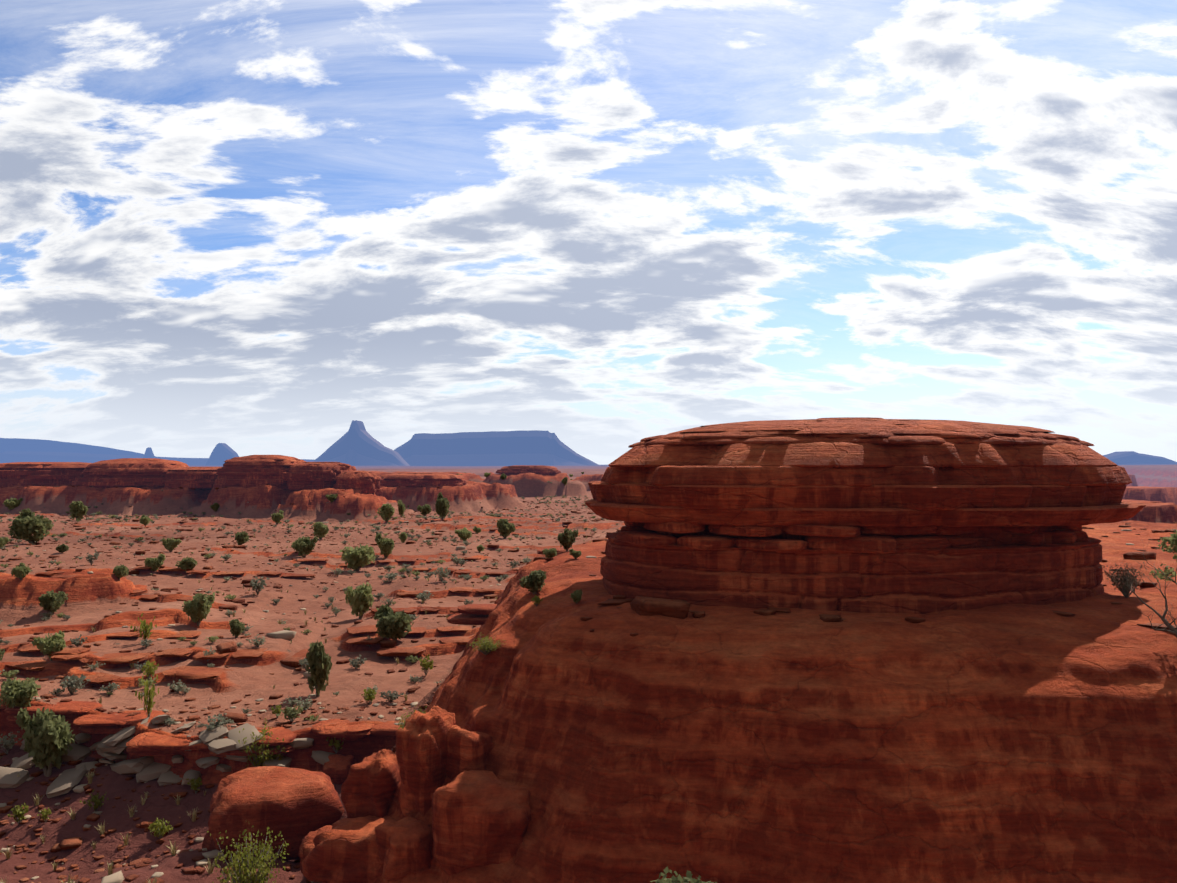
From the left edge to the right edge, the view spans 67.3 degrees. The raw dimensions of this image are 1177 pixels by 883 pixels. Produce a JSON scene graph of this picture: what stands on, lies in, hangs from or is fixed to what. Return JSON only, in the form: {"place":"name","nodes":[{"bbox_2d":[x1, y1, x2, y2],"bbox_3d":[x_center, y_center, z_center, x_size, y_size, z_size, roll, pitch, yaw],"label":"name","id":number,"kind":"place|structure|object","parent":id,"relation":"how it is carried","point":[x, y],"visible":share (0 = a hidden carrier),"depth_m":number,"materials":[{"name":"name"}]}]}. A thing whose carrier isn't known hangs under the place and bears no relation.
{"place":"outdoors","nodes":[
{"label":"outdoors","id":0,"kind":"place"},
{"bbox_2d":[0,438,155,456],"bbox_3d":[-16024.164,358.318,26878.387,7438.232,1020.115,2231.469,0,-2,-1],"label":"range","id":1,"kind":"structure","parent":0,"point":[20,444],"depth_m":26330.17,"materials":[{"name":"blue stone"}]},
{"bbox_2d":[0,451,313,464],"bbox_3d":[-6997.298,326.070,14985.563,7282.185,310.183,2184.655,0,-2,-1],"label":"distant mountain range","id":2,"kind":"structure","parent":0,"point":[17,456],"depth_m":14366.95,"materials":[{"name":"blue stone"}]},
{"bbox_2d":[312,420,409,465],"bbox_3d":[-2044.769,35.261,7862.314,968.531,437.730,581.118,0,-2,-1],"label":"butte","id":3,"kind":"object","parent":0,"point":[357,444],"depth_m":7704.10,"materials":[{"name":"blue stone"}]},
{"bbox_2d":[394,430,598,465],"bbox_3d":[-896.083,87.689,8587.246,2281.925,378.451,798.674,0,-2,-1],"label":"mesa","id":4,"kind":"structure","parent":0,"point":[512,448],"depth_m":8330.56,"materials":[{"name":"blue stone"}]},
{"bbox_2d":[0,464,1176,882],"bbox_3d":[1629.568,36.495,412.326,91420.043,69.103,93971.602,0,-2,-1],"label":"terrain","id":5,"kind":"structure","parent":0,"point":[988,744],"depth_m":19.68,"materials":[{"name":"brown stone"}]},
{"bbox_2d":[0,462,90,487],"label":"ridge cliff","id":6,"kind":"structure","parent":5,"relation":"on","point":[46,474],"depth_m":183.61,"materials":[{"name":"stone"}]},
{"bbox_2d":[71,458,188,487],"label":"ridge cliff","id":7,"kind":"structure","parent":5,"relation":"on","point":[138,472],"depth_m":181.20,"materials":[{"name":"stone"}]},
{"bbox_2d":[143,447,154,457],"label":"spire","id":8,"kind":"structure","parent":5,"relation":"on","point":[148,453],"depth_m":11968.93,"materials":[{"name":"blue stone"}]},
{"bbox_2d":[0,714,334,797],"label":"rock slabs","id":9,"kind":"structure","parent":5,"relation":"on","point":[110,747],"depth_m":35.50,"materials":[{"name":"grey stone"}]},
{"bbox_2d":[161,467,221,487],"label":"ridge cliff","id":10,"kind":"structure","parent":5,"relation":"on","point":[196,477],"depth_m":178.41,"materials":[{"name":"stone"}]},
{"bbox_2d":[0,567,411,753],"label":"sage","id":11,"kind":"object","parent":5,"relation":"on","point":[6,743],"depth_m":51.05,"materials":[{"name":"green plant"}]},
{"bbox_2d":[80,613,343,810],"bbox_3d":[-20.077,11.809,40.008,20.868,5.001,8.239,-1,-2,44],"label":"rabbitbrush","id":12,"kind":"object","parent":5,"relation":"on","point":[94,798],"depth_m":37.60,"materials":[{"name":"green plant"}]},
{"bbox_2d":[8,654,432,824],"bbox_3d":[-13.699,12.725,37.909,18.402,4.070,4.616,1,-2,-40],"label":"rabbitbrush","id":13,"kind":"object","parent":5,"relation":"on","point":[426,664],"depth_m":33.91,"materials":[{"name":"green plant"}]},
{"bbox_2d":[206,443,238,464],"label":"butte","id":14,"kind":"object","parent":5,"relation":"on","point":[221,453],"visible":0.52,"depth_m":11021.16,"materials":[{"name":"blue stone"}]},
{"bbox_2d":[86,550,394,661],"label":"sage","id":15,"kind":"object","parent":5,"relation":"on","point":[96,555],"depth_m":82.71,"materials":[{"name":"green plant"}]},
{"bbox_2d":[207,820,288,882],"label":"shrub","id":16,"kind":"object","parent":5,"relation":"on","point":[251,869],"depth_m":21.26,"materials":[{"name":"green plant"}]},
{"bbox_2d":[60,566,450,694],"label":"sage","id":17,"kind":"object","parent":5,"relation":"on","point":[74,683],"depth_m":41.80,"materials":[{"name":"green plant"}]},
{"bbox_2d":[213,455,305,488],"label":"ridge cliff","id":18,"kind":"structure","parent":5,"relation":"on","point":[249,471],"depth_m":170.55,"materials":[{"name":"stone"}]},
{"bbox_2d":[0,557,520,683],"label":"rock ledges","id":19,"kind":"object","parent":5,"relation":"on","point":[187,672],"depth_m":49.14,"materials":[{"name":"red stone"}]},
{"bbox_2d":[238,718,285,767],"bbox_3d":[-12.865,12.257,34.939,1.989,2.313,2.046,0,-2,-1],"label":"shrub","id":20,"kind":"object","parent":5,"relation":"on","point":[259,756],"depth_m":34.61,"materials":[{"name":"green plant"}]},
{"bbox_2d":[0,472,556,707],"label":"juniper","id":21,"kind":"object","parent":5,"relation":"on","point":[15,692],"depth_m":60.98,"materials":[{"name":"green plant"}]},
{"bbox_2d":[0,486,577,882],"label":"pale stones","id":22,"kind":"object","parent":5,"relation":"on","point":[117,877],"visible":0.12,"depth_m":45.44,"materials":[{"name":"grey stone"}]},
{"bbox_2d":[0,547,585,756],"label":"rock ledges","id":23,"kind":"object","parent":5,"relation":"on","point":[151,743],"depth_m":36.20,"materials":[{"name":"stone"}]},
{"bbox_2d":[4,473,582,776],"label":"juniper","id":24,"kind":"object","parent":5,"relation":"on","point":[47,734],"depth_m":36.64,"materials":[{"name":"green plant"}]},
{"bbox_2d":[0,497,586,721],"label":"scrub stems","id":25,"kind":"object","parent":5,"relation":"on","point":[292,720],"depth_m":83.01,"materials":[{"name":"green plant"}]},
{"bbox_2d":[8,473,580,641],"bbox_3d":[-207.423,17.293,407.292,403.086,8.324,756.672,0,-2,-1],"label":"juniper","id":26,"kind":"object","parent":5,"relation":"on","point":[28,522],"depth_m":96.06,"materials":[{"name":"green plant"}]},
{"bbox_2d":[0,495,589,777],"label":"shrubs","id":27,"kind":"object","parent":5,"relation":"on","point":[417,573],"visible":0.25,"depth_m":80.78,"materials":[{"name":"green plant"}]},
{"bbox_2d":[1,526,590,882],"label":"grass tufts","id":28,"kind":"object","parent":5,"relation":"on","point":[90,778],"visible":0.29,"depth_m":35.48,"materials":[{"name":"green plant"}]},
{"bbox_2d":[6,522,586,882],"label":"grass tufts","id":29,"kind":"object","parent":5,"relation":"on","point":[102,828],"visible":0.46,"depth_m":34.75,"materials":[{"name":"green plant"}]},
{"bbox_2d":[1,527,594,882],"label":"grass tufts","id":30,"kind":"object","parent":5,"relation":"on","point":[173,849],"visible":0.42,"depth_m":31.55,"materials":[{"name":"green plant"}]},
{"bbox_2d":[1,496,595,681],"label":"shrubs","id":31,"kind":"object","parent":5,"relation":"on","point":[32,679],"visible":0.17,"depth_m":65.98,"materials":[{"name":"green plant"}]},
{"bbox_2d":[0,481,597,730],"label":"shrubs","id":32,"kind":"object","parent":5,"relation":"on","point":[220,717],"visible":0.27,"depth_m":70.30,"materials":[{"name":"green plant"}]},
{"bbox_2d":[0,495,603,721],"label":"shrubs","id":33,"kind":"object","parent":5,"relation":"on","point":[183,686],"visible":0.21,"depth_m":50.57,"materials":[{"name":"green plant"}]},
{"bbox_2d":[1,502,602,867],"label":"pale stones","id":34,"kind":"object","parent":5,"relation":"on","point":[212,854],"visible":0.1,"depth_m":32.91,"materials":[{"name":"grey stone"}]},
{"bbox_2d":[2,497,606,756],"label":"shrubs","id":35,"kind":"object","parent":5,"relation":"on","point":[290,713],"visible":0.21,"depth_m":48.68,"materials":[{"name":"green plant"}]},
{"bbox_2d":[12,502,599,882],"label":"pale stones","id":36,"kind":"object","parent":5,"relation":"on","point":[79,789],"visible":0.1,"depth_m":35.24,"materials":[{"name":"grey stone"}]},
{"bbox_2d":[0,496,617,695],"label":"shrubs","id":37,"kind":"object","parent":5,"relation":"on","point":[513,563],"visible":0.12,"depth_m":95.54,"materials":[{"name":"green plant"}]},
{"bbox_2d":[69,477,567,696],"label":"juniper","id":38,"kind":"object","parent":5,"relation":"on","point":[318,658],"depth_m":51.30,"materials":[{"name":"green plant"}]},
{"bbox_2d":[281,462,356,489],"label":"ridge cliff","id":39,"kind":"structure","parent":5,"relation":"on","point":[311,475],"depth_m":167.71,"materials":[{"name":"stone"}]},
{"bbox_2d":[141,595,542,838],"bbox_3d":[-11.807,9.495,34.234,9.363,9.936,27.239,1,-2,-28],"label":"rabbitbrush","id":40,"kind":"object","parent":5,"relation":"on","point":[371,696],"depth_m":32.17,"materials":[{"name":"green plant"}]},
{"bbox_2d":[333,471,382,492],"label":"ridge cliff","id":41,"kind":"structure","parent":5,"relation":"on","point":[365,481],"depth_m":166.18,"materials":[{"name":"stone"}]},
{"bbox_2d":[202,706,530,882],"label":"boulders","id":42,"kind":"object","parent":5,"relation":"on","point":[481,815],"visible":0.9,"depth_m":19.82,"materials":[{"name":"stone"}]},
{"bbox_2d":[396,705,426,728],"bbox_3d":[-4.431,7.313,22.639,0.947,0.976,1.062,0,-2,-1],"label":"shrub","id":43,"kind":"object","parent":5,"relation":"on","point":[402,726],"depth_m":22.65,"materials":[{"name":"green plant"}]},
{"bbox_2d":[380,472,466,486],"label":"ridge cliff","id":44,"kind":"structure","parent":5,"relation":"on","point":[426,479],"depth_m":203.89,"materials":[{"name":"stone"}]},
{"bbox_2d":[469,632,506,654],"bbox_3d":[-2.620,5.273,22.897,1.029,0.550,1.004,0,-2,-1],"label":"shrub","id":45,"kind":"object","parent":5,"relation":"on","point":[486,641],"depth_m":22.81,"materials":[{"name":"green plant"}]},
{"bbox_2d":[496,465,560,475],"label":"ridge cliff","id":46,"kind":"structure","parent":5,"relation":"on","point":[535,469],"depth_m":295.60,"materials":[{"name":"stone"}]},
{"bbox_2d":[0,505,1131,877],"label":"pale stones","id":47,"kind":"object","parent":5,"relation":"on","point":[158,875],"visible":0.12,"depth_m":37.02,"materials":[{"name":"grey stone"}]},
{"bbox_2d":[0,484,1139,882],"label":"loose stones","id":48,"kind":"object","parent":5,"relation":"on","point":[658,606],"visible":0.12,"depth_m":37.70,"materials":[{"name":"red stone"}]},
{"bbox_2d":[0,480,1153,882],"bbox_3d":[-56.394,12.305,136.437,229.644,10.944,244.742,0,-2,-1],"label":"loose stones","id":49,"kind":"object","parent":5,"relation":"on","point":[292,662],"visible":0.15,"depth_m":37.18,"materials":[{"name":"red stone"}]},
{"bbox_2d":[0,482,1176,882],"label":"loose stones","id":50,"kind":"object","parent":5,"relation":"on","point":[232,647],"visible":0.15,"depth_m":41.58,"materials":[{"name":"brown stone"}]},
{"bbox_2d":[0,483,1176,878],"bbox_3d":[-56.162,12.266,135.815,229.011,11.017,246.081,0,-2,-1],"label":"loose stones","id":51,"kind":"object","parent":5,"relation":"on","point":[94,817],"visible":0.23,"depth_m":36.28,"materials":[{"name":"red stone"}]},
{"bbox_2d":[25,503,1176,882],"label":"pale stones","id":52,"kind":"object","parent":5,"relation":"on","point":[203,861],"visible":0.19,"depth_m":37.57,"materials":[{"name":"grey stone"}]},
{"bbox_2d":[650,867,716,882],"bbox_3d":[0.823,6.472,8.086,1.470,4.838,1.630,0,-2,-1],"label":"shrub","id":53,"kind":"object","parent":5,"relation":"on","point":[679,879],"visible":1,"depth_m":8.71,"materials":[{"name":"green plant"}]},
{"bbox_2d":[600,532,1103,613],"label":"neck beds","id":54,"kind":"object","parent":5,"relation":"on","point":[915,581],"visible":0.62,"depth_m":22.27,"materials":[{"name":"stone"}]},
{"bbox_2d":[615,521,1088,553],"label":"neck blocks","id":55,"kind":"structure","parent":54,"relation":"on","point":[851,539],"depth_m":22.39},
{"bbox_2d":[585,417,1145,526],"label":"caprock","id":56,"kind":"structure","parent":55,"relation":"on","point":[860,471],"depth_m":22.41,"materials":[{"name":"stone"}]},
{"bbox_2d":[1099,559,1148,597],"bbox_3d":[14.300,3.682,23.554,1.257,1.024,1.176,0,-2,-1],"label":"bush","id":57,"kind":"object","parent":5,"relation":"on","point":[1128,580],"depth_m":23.46,"materials":[{"name":"plant"}]},
{"bbox_2d":[1114,529,1176,637],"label":"shrub","id":58,"kind":"object","parent":5,"relation":"on","point":[1172,629],"depth_m":19.83,"materials":[{"name":"brown plant"}]},
{"bbox_2d":[0,0,1176,464],"label":"sky","id":59,"kind":"structure","parent":0,"point":[253,227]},
{"bbox_2d":[607,532,1100,549],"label":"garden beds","id":60,"kind":"object","parent":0,"point":[614,535],"visible":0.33,"depth_m":23.22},
{"bbox_2d":[655,524,1055,549],"bbox_3d":[7.775,2.455,26.281,11.544,1.150,6.808,0,-2,-1],"label":"neck","id":61,"kind":"object","parent":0,"point":[998,535],"visible":0.08,"depth_m":23.21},
{"bbox_2d":[1102,451,1176,464],"bbox_3d":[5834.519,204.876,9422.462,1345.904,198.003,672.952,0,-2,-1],"label":"mountain","id":62,"kind":"structure","parent":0,"point":[1127,458],"depth_m":9233.04,"materials":[{"name":"blue stone"}]}
]}

